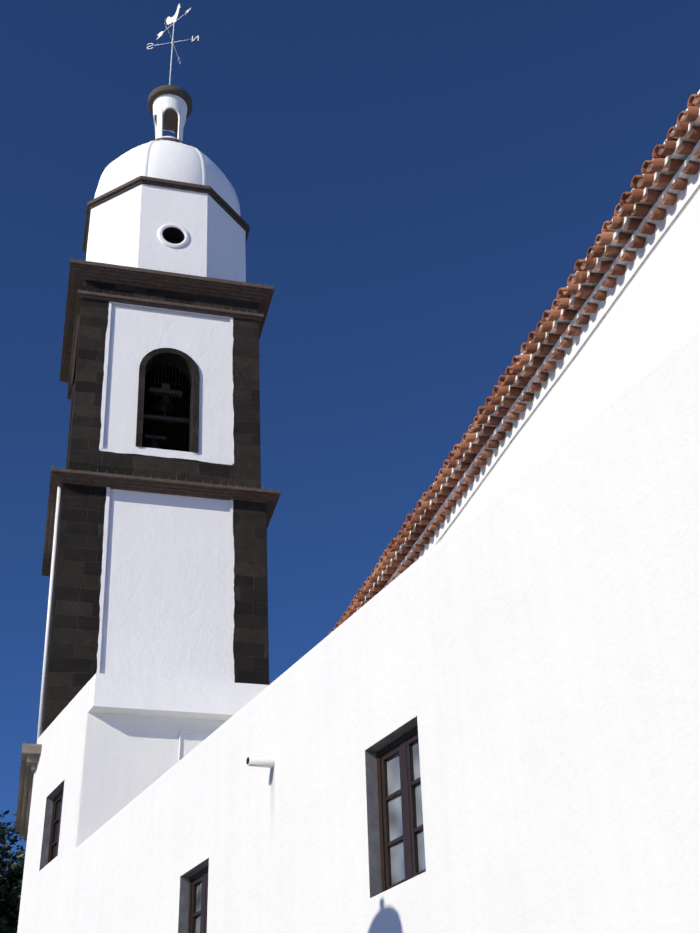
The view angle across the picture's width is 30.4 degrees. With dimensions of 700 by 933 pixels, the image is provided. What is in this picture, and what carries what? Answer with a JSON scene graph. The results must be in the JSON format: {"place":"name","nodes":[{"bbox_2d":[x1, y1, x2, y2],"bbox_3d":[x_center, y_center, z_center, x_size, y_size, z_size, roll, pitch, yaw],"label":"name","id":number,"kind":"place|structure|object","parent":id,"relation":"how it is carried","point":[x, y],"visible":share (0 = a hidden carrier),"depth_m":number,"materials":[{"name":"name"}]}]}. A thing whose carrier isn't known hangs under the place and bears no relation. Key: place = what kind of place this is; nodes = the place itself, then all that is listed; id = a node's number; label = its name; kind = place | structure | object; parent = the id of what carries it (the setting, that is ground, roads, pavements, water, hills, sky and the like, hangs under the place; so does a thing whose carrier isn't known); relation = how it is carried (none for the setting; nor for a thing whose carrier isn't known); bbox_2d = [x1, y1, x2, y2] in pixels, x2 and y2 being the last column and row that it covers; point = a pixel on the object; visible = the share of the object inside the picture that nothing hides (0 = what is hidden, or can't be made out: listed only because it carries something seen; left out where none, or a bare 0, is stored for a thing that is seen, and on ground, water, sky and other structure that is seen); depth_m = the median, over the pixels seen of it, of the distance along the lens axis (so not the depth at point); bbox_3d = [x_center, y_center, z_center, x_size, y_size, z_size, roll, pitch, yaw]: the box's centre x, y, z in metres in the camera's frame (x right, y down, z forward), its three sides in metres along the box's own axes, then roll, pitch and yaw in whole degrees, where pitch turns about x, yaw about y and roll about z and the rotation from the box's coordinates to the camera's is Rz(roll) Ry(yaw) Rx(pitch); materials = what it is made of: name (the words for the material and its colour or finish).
{"place":"outdoors","nodes":[
{"label":"outdoors","id":0,"kind":"place"},
{"bbox_2d":[0,0,699,870],"label":"sky","id":1,"kind":"structure","parent":0,"point":[415,183],"materials":[{"name":"blue"}]},
{"label":"ground","id":2,"kind":"structure","parent":0,"visible":0},
{"bbox_2d":[0,810,24,932],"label":"plaza tree","id":3,"kind":"object","parent":2,"relation":"on","point":[11,879],"visible":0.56,"depth_m":31.77,"materials":[{"name":"green plant"}]},
{"bbox_2d":[15,85,280,840],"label":"church tower","id":4,"kind":"structure","parent":2,"relation":"on","point":[154,563],"depth_m":28.14,"materials":[{"name":"paint"}]},
{"bbox_2d":[143,383,189,448],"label":"tower bells","id":5,"kind":"object","parent":4,"relation":"attached to","point":[166,401],"visible":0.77,"depth_m":29.58,"materials":[{"name":"brown metal"}]},
{"bbox_2d":[147,4,198,84],"bbox_3d":[-5.192,-12.084,37.608,1.127,3.950,1.524,19,-38,-30],"label":"weather vane","id":6,"kind":"object","parent":4,"relation":"on","point":[170,20],"visible":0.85,"depth_m":38.02,"materials":[{"name":"silver metal"}]},
{"bbox_2d":[17,322,699,932],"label":"wall","id":7,"kind":"structure","parent":2,"relation":"on","point":[521,650],"depth_m":10.59,"materials":[{"name":"white paint"}]},
{"bbox_2d":[47,788,63,863],"bbox_3d":[-4.882,6.078,21.773,0.100,1.270,1.050,14,-35,-24],"label":"window","id":8,"kind":"structure","parent":7,"relation":"attached to","point":[55,827],"depth_m":22.05,"materials":[{"name":"brown wood"}]},
{"bbox_2d":[76,673,268,847],"bbox_3d":[-2.883,5.945,22.328,4.176,3.376,3.664,8,-33,-15],"label":"tower base","id":9,"kind":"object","parent":7,"relation":"attached to","point":[136,726],"depth_m":21.34,"materials":[{"name":"paint"}]},
{"bbox_2d":[178,731,212,761],"bbox_3d":[-2.349,5.484,20.995,0.953,2.520,0.060,6,-33,-12],"label":"pipe","id":10,"kind":"object","parent":9,"relation":"attached to","point":[188,732],"visible":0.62,"depth_m":21.54,"materials":[{"name":"white plastic"}]},
{"bbox_2d":[188,865,208,932],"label":"window","id":11,"kind":"structure","parent":7,"relation":"attached to","point":[198,902],"depth_m":15.59,"materials":[{"name":"brown wood"}]},
{"bbox_2d":[246,756,274,767],"bbox_3d":[-0.958,3.242,14.128,0.354,0.116,0.104,14,-35,-24],"label":"drain spout","id":12,"kind":"object","parent":7,"relation":"attached to","point":[260,762],"visible":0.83,"depth_m":14.08,"materials":[{"name":"white plastic"}]},
{"bbox_2d":[376,725,425,891],"bbox_3d":[0.528,3.099,11.663,0.100,1.380,0.990,14,-35,-24],"label":"window","id":13,"kind":"structure","parent":7,"relation":"attached to","point":[402,847],"depth_m":11.78,"materials":[{"name":"brown wood"}]},
{"bbox_2d":[328,90,699,634],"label":"wall","id":14,"kind":"structure","parent":2,"relation":"on","point":[652,314],"depth_m":12.82,"materials":[{"name":"paint"}]},
{"bbox_2d":[435,184,699,544],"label":"eave cable","id":15,"kind":"object","parent":14,"relation":"attached to","point":[577,351],"visible":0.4,"depth_m":13.09,"materials":[{"name":"grey plastic"}]}
]}

